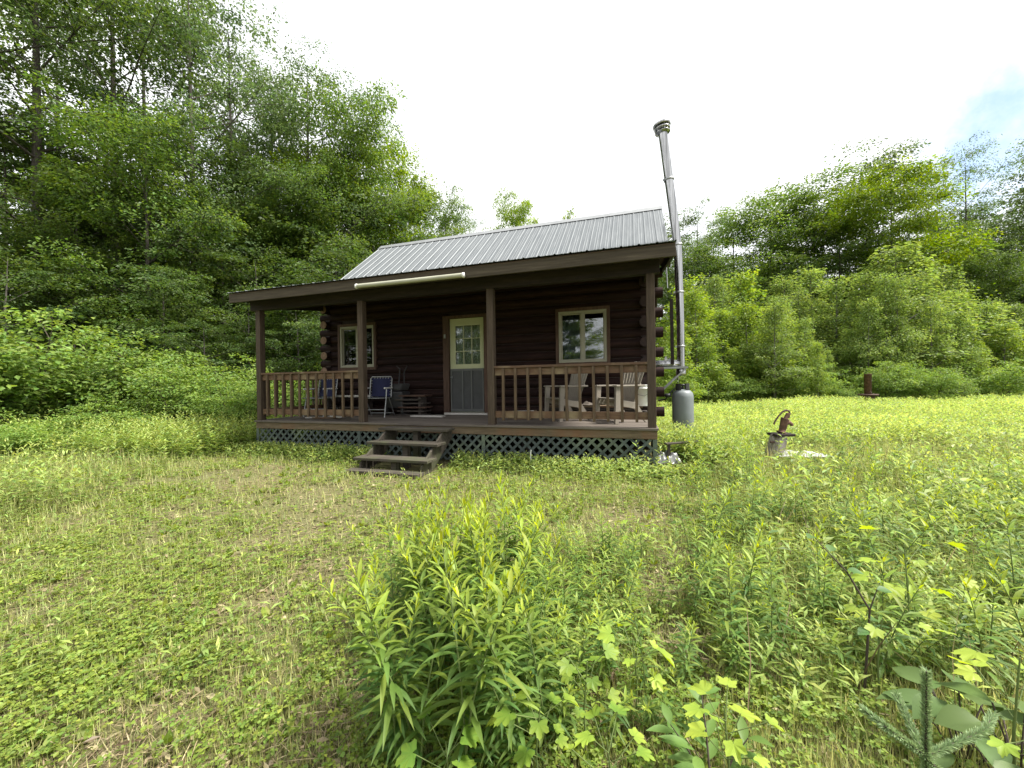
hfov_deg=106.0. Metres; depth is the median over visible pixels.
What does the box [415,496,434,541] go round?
goldenrod
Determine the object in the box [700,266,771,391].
young aspen tree
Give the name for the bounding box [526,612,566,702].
goldenrod
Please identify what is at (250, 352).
young maple tree
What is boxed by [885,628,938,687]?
goldenrod
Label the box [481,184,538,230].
bright maple tree
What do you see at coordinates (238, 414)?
leafy shrub
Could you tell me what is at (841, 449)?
goldenrod
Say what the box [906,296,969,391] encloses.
young birch tree
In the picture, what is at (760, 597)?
goldenrod
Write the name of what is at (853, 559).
goldenrod
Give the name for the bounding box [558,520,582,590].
goldenrod
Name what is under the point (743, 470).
goldenrod
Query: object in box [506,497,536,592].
goldenrod
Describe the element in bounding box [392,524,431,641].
goldenrod
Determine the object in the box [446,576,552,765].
goldenrod
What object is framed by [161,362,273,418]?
leafy shrub
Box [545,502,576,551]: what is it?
goldenrod
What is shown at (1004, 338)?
young aspen tree
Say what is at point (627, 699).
goldenrod
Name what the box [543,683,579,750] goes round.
goldenrod
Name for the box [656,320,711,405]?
young aspen tree
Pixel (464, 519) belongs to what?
goldenrod
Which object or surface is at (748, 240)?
green maple tree
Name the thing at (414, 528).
goldenrod
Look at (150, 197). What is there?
green maple tree
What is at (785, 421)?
water pump
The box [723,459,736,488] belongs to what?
goldenrod
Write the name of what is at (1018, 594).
goldenrod
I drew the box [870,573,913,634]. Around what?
goldenrod
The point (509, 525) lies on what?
goldenrod
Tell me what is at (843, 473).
goldenrod
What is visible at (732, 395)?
leafy shrub
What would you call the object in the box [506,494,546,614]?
goldenrod
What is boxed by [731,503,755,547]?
goldenrod
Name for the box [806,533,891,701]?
sapling
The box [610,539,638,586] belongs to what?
goldenrod
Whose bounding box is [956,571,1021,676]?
goldenrod
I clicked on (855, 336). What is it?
young birch tree
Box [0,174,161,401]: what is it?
green maple tree
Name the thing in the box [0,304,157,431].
leafy shrub
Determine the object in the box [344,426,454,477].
porch steps
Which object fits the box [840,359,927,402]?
leafy shrub
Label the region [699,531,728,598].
goldenrod
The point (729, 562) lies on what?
goldenrod
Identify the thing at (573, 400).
slatted armchair
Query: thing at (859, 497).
goldenrod
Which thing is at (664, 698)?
goldenrod
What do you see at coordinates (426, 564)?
goldenrod
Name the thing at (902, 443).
goldenrod
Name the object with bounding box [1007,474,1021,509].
goldenrod
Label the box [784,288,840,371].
young birch tree
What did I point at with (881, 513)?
goldenrod
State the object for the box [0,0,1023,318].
sky
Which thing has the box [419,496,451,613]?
goldenrod
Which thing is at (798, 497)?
goldenrod
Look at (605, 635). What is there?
maple seedling
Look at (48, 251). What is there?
maple tree
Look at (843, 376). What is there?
leafy shrub
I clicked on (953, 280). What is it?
young birch tree
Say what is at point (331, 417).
board
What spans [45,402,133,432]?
leafy shrub
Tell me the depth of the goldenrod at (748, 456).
4.56 m
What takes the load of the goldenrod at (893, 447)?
on the ground at (292, 500)
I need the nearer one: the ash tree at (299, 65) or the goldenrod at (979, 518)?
the goldenrod at (979, 518)
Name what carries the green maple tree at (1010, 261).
on the ground at (292, 500)
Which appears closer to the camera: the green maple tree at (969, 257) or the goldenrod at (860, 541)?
the goldenrod at (860, 541)
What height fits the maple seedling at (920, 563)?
0.594 m
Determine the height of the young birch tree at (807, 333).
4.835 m
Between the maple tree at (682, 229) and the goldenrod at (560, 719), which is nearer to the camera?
the goldenrod at (560, 719)
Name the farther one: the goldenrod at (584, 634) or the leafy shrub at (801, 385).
the leafy shrub at (801, 385)
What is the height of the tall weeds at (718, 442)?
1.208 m
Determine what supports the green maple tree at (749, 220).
on the ground at (292, 500)
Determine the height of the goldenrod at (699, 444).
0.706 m
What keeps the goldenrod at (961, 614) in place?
on the ground at (292, 500)
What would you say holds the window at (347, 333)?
in the log cabin
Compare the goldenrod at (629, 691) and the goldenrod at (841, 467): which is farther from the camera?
the goldenrod at (841, 467)
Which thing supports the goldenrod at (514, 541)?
on the ground at (292, 500)
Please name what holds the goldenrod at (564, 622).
on the ground at (292, 500)
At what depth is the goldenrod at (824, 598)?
1.85 m
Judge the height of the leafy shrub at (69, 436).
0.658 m
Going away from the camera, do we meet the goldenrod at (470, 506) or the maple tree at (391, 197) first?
the goldenrod at (470, 506)
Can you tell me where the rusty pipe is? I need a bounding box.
[857,374,878,401]
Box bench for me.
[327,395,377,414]
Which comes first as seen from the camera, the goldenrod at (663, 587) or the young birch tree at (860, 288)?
the goldenrod at (663, 587)
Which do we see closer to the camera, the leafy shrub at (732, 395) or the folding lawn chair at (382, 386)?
the folding lawn chair at (382, 386)
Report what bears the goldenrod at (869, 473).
on the ground at (292, 500)
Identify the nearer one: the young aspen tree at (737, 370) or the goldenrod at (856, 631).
the goldenrod at (856, 631)
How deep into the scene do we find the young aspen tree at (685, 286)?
24.87 m
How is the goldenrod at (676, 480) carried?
on the ground at (292, 500)
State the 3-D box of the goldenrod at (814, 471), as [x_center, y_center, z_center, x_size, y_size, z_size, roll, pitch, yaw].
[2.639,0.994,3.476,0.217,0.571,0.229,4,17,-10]
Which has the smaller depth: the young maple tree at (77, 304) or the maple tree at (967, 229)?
the young maple tree at (77, 304)
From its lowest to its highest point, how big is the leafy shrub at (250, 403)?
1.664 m
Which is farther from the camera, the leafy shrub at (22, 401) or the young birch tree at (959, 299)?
the young birch tree at (959, 299)
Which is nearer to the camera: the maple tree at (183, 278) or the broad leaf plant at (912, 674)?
the broad leaf plant at (912, 674)
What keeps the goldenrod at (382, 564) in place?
on the ground at (292, 500)
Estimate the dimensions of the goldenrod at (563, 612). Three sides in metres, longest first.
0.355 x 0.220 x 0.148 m
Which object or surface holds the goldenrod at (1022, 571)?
on the ground at (292, 500)
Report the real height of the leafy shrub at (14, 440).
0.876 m
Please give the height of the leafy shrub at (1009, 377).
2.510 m
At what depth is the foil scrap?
5.75 m
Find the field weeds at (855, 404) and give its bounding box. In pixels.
[1,389,1023,459]
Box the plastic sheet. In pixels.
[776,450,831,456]
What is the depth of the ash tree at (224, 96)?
17.54 m
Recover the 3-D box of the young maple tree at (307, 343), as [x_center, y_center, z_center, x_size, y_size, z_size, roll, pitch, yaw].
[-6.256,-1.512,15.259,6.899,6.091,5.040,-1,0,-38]
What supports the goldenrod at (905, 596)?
on the ground at (292, 500)
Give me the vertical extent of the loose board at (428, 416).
0.029 m
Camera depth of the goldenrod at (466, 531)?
1.78 m
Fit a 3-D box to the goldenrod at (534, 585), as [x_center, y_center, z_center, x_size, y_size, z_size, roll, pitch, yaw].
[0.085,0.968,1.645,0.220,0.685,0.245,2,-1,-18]
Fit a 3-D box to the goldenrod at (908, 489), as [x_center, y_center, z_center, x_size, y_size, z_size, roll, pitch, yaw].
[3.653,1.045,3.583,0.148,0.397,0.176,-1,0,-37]
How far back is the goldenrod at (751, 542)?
2.59 m
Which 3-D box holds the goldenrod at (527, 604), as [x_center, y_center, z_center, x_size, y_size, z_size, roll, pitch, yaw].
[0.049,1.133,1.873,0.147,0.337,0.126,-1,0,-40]
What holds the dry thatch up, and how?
on the ground at (292, 500)
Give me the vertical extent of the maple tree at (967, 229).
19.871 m
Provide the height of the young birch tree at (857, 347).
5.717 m
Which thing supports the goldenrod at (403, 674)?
on the ground at (292, 500)
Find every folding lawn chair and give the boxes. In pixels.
[302,379,337,416]
[368,376,394,417]
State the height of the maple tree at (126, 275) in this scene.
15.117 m
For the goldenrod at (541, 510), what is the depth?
1.92 m
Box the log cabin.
[227,119,687,469]
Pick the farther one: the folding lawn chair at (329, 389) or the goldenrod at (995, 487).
the folding lawn chair at (329, 389)
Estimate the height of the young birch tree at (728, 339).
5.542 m
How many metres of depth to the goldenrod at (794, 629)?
1.79 m
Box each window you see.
[337,322,377,370]
[555,305,610,363]
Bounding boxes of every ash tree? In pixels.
[0,0,201,266]
[0,0,312,374]
[0,1,164,346]
[90,0,357,383]
[219,32,404,367]
[457,203,486,233]
[659,196,745,330]
[896,130,1023,313]
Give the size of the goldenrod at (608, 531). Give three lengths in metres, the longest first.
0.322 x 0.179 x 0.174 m
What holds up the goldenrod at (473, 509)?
on the ground at (292, 500)
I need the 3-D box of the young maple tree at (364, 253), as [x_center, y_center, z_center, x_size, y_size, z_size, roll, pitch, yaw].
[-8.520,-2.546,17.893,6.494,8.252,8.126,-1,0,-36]
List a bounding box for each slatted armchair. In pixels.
[544,374,590,421]
[595,372,647,423]
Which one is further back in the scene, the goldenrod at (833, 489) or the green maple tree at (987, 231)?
the green maple tree at (987, 231)
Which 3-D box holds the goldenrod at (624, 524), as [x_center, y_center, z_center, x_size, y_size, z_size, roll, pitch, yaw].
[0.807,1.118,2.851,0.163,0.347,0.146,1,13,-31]
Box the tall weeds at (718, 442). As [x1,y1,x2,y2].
[0,400,1023,739]
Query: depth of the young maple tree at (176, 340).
12.58 m
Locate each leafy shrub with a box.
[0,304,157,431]
[0,328,176,426]
[0,337,67,427]
[0,402,105,447]
[0,423,63,461]
[39,427,106,454]
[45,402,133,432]
[53,345,227,415]
[68,393,172,436]
[101,363,254,429]
[138,401,190,420]
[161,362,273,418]
[174,382,287,433]
[202,404,270,421]
[225,350,321,418]
[656,376,708,405]
[694,363,765,405]
[725,377,779,403]
[767,362,851,399]
[825,365,883,396]
[825,380,863,398]
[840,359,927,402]
[860,359,937,395]
[894,366,973,403]
[936,357,1023,402]
[938,377,981,401]
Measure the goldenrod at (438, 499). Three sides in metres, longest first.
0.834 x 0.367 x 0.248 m
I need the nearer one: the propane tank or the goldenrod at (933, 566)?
the goldenrod at (933, 566)
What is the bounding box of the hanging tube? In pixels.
[354,272,464,288]
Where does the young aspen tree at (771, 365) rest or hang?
on the ground at (292, 500)
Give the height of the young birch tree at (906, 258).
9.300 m
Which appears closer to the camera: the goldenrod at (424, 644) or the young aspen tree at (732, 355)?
the goldenrod at (424, 644)
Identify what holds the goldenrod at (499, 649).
on the ground at (292, 500)
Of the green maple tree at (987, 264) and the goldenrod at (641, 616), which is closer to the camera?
the goldenrod at (641, 616)
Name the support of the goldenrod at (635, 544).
on the ground at (292, 500)
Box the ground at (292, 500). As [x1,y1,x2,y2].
[0,404,1022,767]
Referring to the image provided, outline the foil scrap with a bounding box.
[658,451,680,463]
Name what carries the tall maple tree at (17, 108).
on the ground at (292, 500)
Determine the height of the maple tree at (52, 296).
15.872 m
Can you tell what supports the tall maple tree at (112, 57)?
on the ground at (292, 500)
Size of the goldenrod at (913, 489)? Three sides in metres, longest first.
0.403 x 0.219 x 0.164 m
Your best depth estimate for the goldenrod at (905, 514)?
2.48 m
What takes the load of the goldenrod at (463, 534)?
on the ground at (292, 500)
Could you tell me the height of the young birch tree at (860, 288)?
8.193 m
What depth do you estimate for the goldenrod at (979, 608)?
1.51 m
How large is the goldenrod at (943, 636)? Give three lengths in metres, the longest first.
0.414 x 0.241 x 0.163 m
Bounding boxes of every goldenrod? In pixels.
[319,572,441,767]
[345,557,430,767]
[345,566,404,742]
[346,520,411,617]
[346,549,401,722]
[357,557,427,758]
[361,579,420,767]
[366,498,413,658]
[372,592,436,764]
[379,526,420,637]
[383,540,461,703]
[385,525,426,653]
[386,510,424,608]
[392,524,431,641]
[392,565,462,767]
[393,492,434,561]
[394,530,438,633]
[395,482,432,596]
[395,522,438,673]
[396,509,443,647]
[397,522,432,636]
[398,481,432,619]
[400,500,427,608]
[401,506,450,664]
[401,522,441,640]
[401,546,460,679]
[402,542,442,621]
[404,502,483,662]
[405,538,450,688]
[406,521,458,670]
[413,474,458,643]
[413,528,498,767]
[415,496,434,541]
[417,485,466,670]
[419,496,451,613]
[423,551,471,687]
[427,540,503,714]
[430,488,476,658]
[430,545,533,767]
[431,526,460,642]
[433,519,498,727]
[435,490,494,662]
[440,499,460,598]
[442,569,520,708]
[445,507,486,632]
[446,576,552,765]
[447,508,513,680]
[447,510,503,709]
[450,620,534,767]
[451,513,489,645]
[452,496,486,601]
[455,512,478,584]
[456,488,498,637]
[456,589,535,754]
[457,515,494,641]
[458,510,514,666]
[459,513,492,575]
[460,535,506,612]
[460,547,522,761]
[460,552,522,767]
[461,499,484,571]
[462,495,502,578]
[469,507,506,594]
[470,550,499,665]
[474,570,531,763]
[475,503,509,583]
[477,497,514,594]
[478,564,525,706]
[482,574,539,707]
[489,470,533,617]
[492,530,526,619]
[493,476,534,573]
[494,487,530,576]
[498,512,546,664]
[498,561,533,701]
[499,497,531,564]
[502,512,542,577]
[503,500,545,654]
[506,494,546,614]
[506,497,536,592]
[509,571,559,731]
[509,582,570,764]
[510,512,542,567]
[512,499,542,582]
[512,526,553,678]
[514,534,566,701]
[515,582,535,631]
[516,532,559,658]
[516,671,541,736]
[518,499,546,584]
[518,543,548,617]
[520,504,543,546]
[524,499,562,577]
[525,601,568,713]
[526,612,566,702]
[529,590,567,677]
[530,534,557,631]
[532,540,549,596]
[533,535,568,588]
[539,576,558,616]
[542,631,581,725]
[543,562,565,615]
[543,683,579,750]
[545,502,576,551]
[548,606,573,658]
[549,521,565,560]
[549,553,578,629]
[550,590,577,658]
[553,612,597,733]
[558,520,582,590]
[564,562,581,608]
[567,538,590,596]
[567,580,595,618]
[568,614,595,676]
[573,530,588,571]
[573,562,605,645]
[576,535,590,571]
[587,608,622,679]
[588,543,614,598]
[588,590,623,676]
[590,510,614,567]
[596,579,622,625]
[596,609,633,642]
[596,685,637,747]
[598,520,618,560]
[598,520,621,567]
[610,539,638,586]
[611,558,646,635]
[612,513,631,556]
[615,527,642,598]
[617,542,638,571]
[617,653,644,728]
[620,582,663,697]
[626,530,644,559]
[630,549,646,573]
[631,571,655,638]
[637,694,662,729]
[646,668,687,747]
[650,564,682,611]
[663,546,704,605]
[666,456,691,508]
[666,616,705,659]
[666,621,704,689]
[667,477,701,570]
[667,666,696,738]
[674,484,687,512]
[679,550,714,619]
[682,461,699,510]
[683,526,707,573]
[684,580,706,633]
[687,438,716,487]
[688,556,761,690]
[690,441,708,488]
[691,426,705,465]
[691,519,727,606]
[692,479,709,512]
[692,482,737,575]
[692,502,718,551]
[696,451,712,485]
[698,547,717,594]
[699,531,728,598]
[700,489,722,543]
[701,597,754,686]
[708,543,754,668]
[712,555,743,606]
[715,482,738,535]
[718,458,743,542]
[719,547,740,583]
[720,518,735,553]
[722,568,753,660]
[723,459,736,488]
[723,600,760,646]
[724,520,794,629]
[726,488,740,523]
[726,518,774,610]
[726,537,771,620]
[727,446,743,490]
[728,448,770,512]
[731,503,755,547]
[731,603,778,647]
[733,423,756,478]
[735,553,765,615]
[739,479,761,537]
[740,525,765,563]
[743,435,757,482]
[743,437,760,485]
[746,465,772,534]
[747,534,794,670]
[748,437,766,477]
[748,581,769,630]
[749,479,773,521]
[750,455,779,521]
[751,560,819,699]
[754,526,797,603]
[757,601,780,633]
[767,479,783,519]
[769,465,791,516]
[773,590,795,624]
[777,597,817,658]
[778,490,798,524]
[779,464,816,528]
[786,480,810,527]
[786,514,830,604]
[790,469,819,513]
[796,551,818,589]
[798,529,840,624]
[799,502,814,522]
[803,457,819,481]
[803,547,842,652]
[808,560,846,620]
[811,451,828,476]
[814,469,845,533]
[815,621,870,684]
[819,540,850,568]
[820,564,856,625]
[822,451,853,487]
[823,493,855,538]
[826,507,848,543]
[829,459,851,494]
[832,435,848,464]
[833,467,860,527]
[836,513,873,597]
[837,427,849,470]
[837,498,891,581]
[840,432,878,477]
[840,547,869,578]
[840,606,877,664]
[846,478,893,586]
[851,505,903,603]
[853,550,914,666]
[856,463,877,517]
[857,500,882,557]
[859,465,875,508]
[859,574,938,686]
[862,438,881,485]
[866,449,876,481]
[867,508,946,599]
[868,486,899,543]
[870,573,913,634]
[878,504,927,551]
[881,557,921,644]
[884,432,905,467]
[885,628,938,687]
[886,429,912,468]
[893,554,950,657]
[895,496,935,562]
[897,478,915,504]
[898,464,933,537]
[902,475,926,506]
[903,615,986,679]
[908,486,950,558]
[910,481,946,509]
[914,460,935,507]
[919,510,947,558]
[920,553,943,581]
[923,495,943,538]
[932,468,964,520]
[932,570,984,661]
[936,578,994,665]
[937,533,967,558]
[941,451,967,502]
[943,499,1022,613]
[945,473,965,501]
[945,575,1022,696]
[947,494,963,512]
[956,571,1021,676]
[967,489,999,557]
[969,494,1023,586]
[972,486,1000,530]
[973,530,1022,599]
[975,445,1005,498]
[980,556,1023,677]
[982,506,1023,608]
[986,481,1017,519]
[987,469,1023,522]
[988,662,1023,699]
[990,558,1023,601]
[994,504,1023,566]
[996,452,1020,508]
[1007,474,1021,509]
[1007,523,1023,585]
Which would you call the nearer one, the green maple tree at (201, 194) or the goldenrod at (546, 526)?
the goldenrod at (546, 526)
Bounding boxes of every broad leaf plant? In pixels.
[876,666,1023,767]
[883,682,1023,767]
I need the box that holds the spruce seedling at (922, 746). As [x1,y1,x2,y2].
[857,665,1000,767]
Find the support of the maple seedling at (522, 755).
on the ground at (292, 500)
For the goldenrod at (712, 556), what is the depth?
2.13 m
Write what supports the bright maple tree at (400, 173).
on the ground at (292, 500)
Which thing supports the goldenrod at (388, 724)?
on the ground at (292, 500)
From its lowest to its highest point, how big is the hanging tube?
0.087 m
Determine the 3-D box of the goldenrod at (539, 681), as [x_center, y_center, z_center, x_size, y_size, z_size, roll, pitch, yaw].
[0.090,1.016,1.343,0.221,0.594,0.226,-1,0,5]
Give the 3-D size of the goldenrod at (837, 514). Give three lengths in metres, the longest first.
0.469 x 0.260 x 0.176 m
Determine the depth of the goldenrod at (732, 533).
2.06 m
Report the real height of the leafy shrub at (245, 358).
2.685 m
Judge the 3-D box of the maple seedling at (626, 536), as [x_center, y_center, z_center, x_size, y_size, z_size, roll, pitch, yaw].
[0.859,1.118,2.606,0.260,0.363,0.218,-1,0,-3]
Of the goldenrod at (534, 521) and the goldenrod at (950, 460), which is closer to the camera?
the goldenrod at (534, 521)
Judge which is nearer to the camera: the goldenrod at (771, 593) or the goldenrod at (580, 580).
the goldenrod at (771, 593)
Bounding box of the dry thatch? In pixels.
[0,412,1023,767]
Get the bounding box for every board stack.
[395,395,432,415]
[543,405,646,411]
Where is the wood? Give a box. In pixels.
[0,303,1023,389]
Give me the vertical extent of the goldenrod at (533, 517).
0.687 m
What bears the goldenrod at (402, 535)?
on the clover
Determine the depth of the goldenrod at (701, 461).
4.49 m
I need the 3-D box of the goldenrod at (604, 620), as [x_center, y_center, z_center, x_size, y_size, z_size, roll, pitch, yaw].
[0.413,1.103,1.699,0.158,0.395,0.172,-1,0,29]
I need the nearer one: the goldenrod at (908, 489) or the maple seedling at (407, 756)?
the maple seedling at (407, 756)
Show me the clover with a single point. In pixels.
(90, 689)
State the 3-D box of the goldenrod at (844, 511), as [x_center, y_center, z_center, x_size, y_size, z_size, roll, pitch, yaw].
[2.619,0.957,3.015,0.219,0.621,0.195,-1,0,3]
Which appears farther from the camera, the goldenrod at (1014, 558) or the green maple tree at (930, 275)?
the green maple tree at (930, 275)
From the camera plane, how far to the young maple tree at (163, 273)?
14.09 m
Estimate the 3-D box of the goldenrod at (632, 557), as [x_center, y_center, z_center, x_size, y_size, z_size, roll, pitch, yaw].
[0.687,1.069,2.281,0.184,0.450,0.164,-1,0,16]
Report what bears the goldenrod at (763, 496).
on the ground at (292, 500)
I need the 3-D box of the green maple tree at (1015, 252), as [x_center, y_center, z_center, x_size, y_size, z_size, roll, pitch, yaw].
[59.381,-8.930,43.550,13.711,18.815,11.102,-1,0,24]
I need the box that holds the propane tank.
[658,383,693,437]
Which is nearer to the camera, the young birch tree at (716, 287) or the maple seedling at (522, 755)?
the maple seedling at (522, 755)
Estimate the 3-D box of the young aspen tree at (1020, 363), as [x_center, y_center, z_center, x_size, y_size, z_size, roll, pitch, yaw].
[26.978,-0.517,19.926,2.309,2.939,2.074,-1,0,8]
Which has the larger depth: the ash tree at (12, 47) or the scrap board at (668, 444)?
the ash tree at (12, 47)
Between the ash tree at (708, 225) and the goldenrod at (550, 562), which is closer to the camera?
the goldenrod at (550, 562)
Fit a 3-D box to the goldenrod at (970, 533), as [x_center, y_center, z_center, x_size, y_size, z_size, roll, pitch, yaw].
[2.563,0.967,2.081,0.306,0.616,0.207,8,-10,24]
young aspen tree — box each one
[655,274,715,383]
[656,288,749,397]
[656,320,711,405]
[661,282,735,400]
[692,341,733,404]
[697,305,763,384]
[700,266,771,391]
[717,299,796,395]
[720,363,754,399]
[722,347,756,396]
[745,327,798,400]
[766,316,824,394]
[804,341,836,399]
[962,338,1001,390]
[972,319,1023,393]
[1007,347,1023,392]
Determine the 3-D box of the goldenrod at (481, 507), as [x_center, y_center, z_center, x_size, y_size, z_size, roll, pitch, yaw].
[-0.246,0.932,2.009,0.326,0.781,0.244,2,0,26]
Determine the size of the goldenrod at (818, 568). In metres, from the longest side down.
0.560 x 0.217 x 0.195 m
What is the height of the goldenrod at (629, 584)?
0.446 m
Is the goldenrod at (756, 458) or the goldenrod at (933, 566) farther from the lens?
the goldenrod at (756, 458)
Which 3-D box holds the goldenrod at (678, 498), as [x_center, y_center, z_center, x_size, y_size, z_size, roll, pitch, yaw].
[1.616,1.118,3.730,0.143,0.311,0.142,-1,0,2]
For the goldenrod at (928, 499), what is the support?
on the ground at (292, 500)
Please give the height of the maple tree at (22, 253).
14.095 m
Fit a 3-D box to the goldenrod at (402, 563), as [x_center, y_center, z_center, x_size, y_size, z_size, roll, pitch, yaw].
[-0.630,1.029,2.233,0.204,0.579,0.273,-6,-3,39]
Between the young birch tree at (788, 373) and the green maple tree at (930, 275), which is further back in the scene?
the green maple tree at (930, 275)
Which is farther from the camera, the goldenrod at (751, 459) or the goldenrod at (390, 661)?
the goldenrod at (751, 459)
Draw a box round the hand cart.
[384,365,409,414]
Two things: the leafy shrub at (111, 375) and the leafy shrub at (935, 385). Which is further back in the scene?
the leafy shrub at (935, 385)
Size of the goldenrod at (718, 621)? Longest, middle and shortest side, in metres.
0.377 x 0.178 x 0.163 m
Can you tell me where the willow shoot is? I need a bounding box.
[646,682,774,767]
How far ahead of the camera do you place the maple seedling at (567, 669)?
1.31 m
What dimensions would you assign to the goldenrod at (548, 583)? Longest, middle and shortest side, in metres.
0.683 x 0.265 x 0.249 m
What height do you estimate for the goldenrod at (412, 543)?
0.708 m
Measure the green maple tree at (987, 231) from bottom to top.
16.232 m
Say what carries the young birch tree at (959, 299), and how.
on the ground at (292, 500)
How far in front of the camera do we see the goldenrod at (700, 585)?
2.08 m
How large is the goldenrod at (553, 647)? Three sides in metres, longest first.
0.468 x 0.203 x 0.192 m
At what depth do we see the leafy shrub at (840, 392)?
18.39 m
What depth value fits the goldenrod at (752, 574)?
1.97 m
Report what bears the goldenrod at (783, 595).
on the ground at (292, 500)
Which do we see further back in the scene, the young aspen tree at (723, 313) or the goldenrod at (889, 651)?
the young aspen tree at (723, 313)
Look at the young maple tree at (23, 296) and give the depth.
14.35 m
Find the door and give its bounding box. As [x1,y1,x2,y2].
[442,313,487,414]
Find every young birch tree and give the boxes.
[562,206,575,219]
[689,344,707,391]
[697,273,748,357]
[704,307,753,372]
[731,345,760,395]
[734,300,822,398]
[744,293,828,365]
[758,271,824,345]
[780,265,851,359]
[783,315,828,395]
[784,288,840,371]
[795,270,872,381]
[815,240,1015,377]
[815,348,844,395]
[818,327,890,390]
[823,268,928,353]
[823,336,855,388]
[834,296,908,391]
[842,324,875,374]
[847,269,932,391]
[858,270,937,377]
[888,267,992,359]
[890,341,920,391]
[905,323,942,395]
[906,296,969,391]
[908,261,1022,348]
[914,307,982,393]
[924,329,980,389]
[927,288,1007,367]
[940,310,1017,389]
[955,299,1023,373]
[960,311,1023,375]
[973,295,1023,389]
[986,302,1023,360]
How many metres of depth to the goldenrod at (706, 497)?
2.96 m
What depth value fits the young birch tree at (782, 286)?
26.89 m
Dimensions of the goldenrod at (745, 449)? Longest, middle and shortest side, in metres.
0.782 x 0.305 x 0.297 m
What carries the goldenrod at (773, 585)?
on the ground at (292, 500)
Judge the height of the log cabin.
6.457 m
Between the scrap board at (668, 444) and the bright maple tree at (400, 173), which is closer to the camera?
the scrap board at (668, 444)
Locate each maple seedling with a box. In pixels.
[395,702,484,767]
[485,684,579,767]
[554,643,620,750]
[562,700,655,767]
[596,620,674,713]
[620,520,658,577]
[682,676,784,767]
[835,603,933,701]
[851,525,978,643]
[935,629,1023,764]
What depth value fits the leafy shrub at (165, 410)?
9.52 m
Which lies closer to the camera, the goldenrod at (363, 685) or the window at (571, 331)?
the goldenrod at (363, 685)
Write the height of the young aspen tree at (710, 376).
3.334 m
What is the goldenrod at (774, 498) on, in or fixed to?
on the ground at (292, 500)
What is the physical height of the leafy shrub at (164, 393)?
2.184 m
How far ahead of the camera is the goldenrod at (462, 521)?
1.79 m
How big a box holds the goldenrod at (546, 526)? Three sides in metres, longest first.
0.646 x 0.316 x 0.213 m
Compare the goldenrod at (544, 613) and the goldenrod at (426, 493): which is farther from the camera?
the goldenrod at (426, 493)
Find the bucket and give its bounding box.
[638,385,646,405]
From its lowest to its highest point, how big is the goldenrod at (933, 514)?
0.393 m
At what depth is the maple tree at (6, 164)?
16.49 m
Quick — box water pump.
[763,409,795,459]
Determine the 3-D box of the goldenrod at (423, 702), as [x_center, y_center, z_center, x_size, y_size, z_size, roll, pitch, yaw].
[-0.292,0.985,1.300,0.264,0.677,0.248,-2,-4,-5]
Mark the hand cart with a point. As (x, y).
(398, 389)
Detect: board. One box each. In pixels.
[305,415,350,418]
[410,415,445,416]
[664,440,699,464]
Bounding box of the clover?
[0,421,1023,767]
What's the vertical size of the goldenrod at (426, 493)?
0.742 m
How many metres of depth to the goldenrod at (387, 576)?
1.83 m
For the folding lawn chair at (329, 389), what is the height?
0.864 m
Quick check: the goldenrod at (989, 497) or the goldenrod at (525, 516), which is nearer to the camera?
the goldenrod at (525, 516)
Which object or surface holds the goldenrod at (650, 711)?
on the ground at (292, 500)
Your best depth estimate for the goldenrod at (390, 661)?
1.33 m
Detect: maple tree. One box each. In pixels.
[0,0,204,253]
[0,0,227,404]
[0,0,263,344]
[0,114,129,347]
[0,135,219,368]
[0,160,30,342]
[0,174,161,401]
[0,179,137,339]
[0,208,127,369]
[0,250,131,417]
[0,279,161,408]
[1,0,251,354]
[3,70,250,400]
[3,213,129,346]
[10,240,155,347]
[59,216,165,364]
[81,228,215,353]
[85,190,243,366]
[107,260,247,405]
[111,161,301,398]
[119,176,243,369]
[119,318,272,401]
[166,135,334,381]
[170,235,321,395]
[177,74,374,363]
[177,302,307,416]
[179,45,361,362]
[183,181,246,365]
[209,173,360,361]
[230,283,323,404]
[238,186,440,386]
[242,147,410,381]
[243,149,373,390]
[250,268,352,402]
[265,235,372,400]
[266,63,431,360]
[310,110,440,277]
[360,174,422,240]
[385,168,466,244]
[421,178,475,236]
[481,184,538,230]
[655,213,717,346]
[655,237,754,384]
[657,196,794,344]
[659,235,759,331]
[675,269,780,359]
[699,169,866,339]
[735,138,1001,333]
[738,253,837,331]
[747,256,838,343]
[751,250,827,332]
[766,211,935,333]
[787,135,988,327]
[803,143,1003,337]
[856,218,1023,337]
[865,200,1023,305]
[900,262,983,288]
[911,209,1023,318]
[919,258,1014,302]
[941,188,1023,312]
[945,239,1023,325]
[946,216,1015,281]
[979,143,1023,314]
[995,235,1023,295]
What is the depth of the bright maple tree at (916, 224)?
27.96 m
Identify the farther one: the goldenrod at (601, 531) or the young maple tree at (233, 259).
the young maple tree at (233, 259)
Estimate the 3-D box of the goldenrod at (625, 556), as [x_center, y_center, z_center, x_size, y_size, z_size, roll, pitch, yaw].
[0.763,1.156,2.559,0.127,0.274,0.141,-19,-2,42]
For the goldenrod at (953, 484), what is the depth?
3.29 m
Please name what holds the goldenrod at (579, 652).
on the ground at (292, 500)
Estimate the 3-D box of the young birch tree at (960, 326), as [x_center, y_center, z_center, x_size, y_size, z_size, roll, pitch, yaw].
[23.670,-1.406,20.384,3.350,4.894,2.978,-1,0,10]
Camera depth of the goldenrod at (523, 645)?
1.43 m
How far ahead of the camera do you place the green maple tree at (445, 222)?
36.26 m
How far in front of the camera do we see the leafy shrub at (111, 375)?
9.15 m

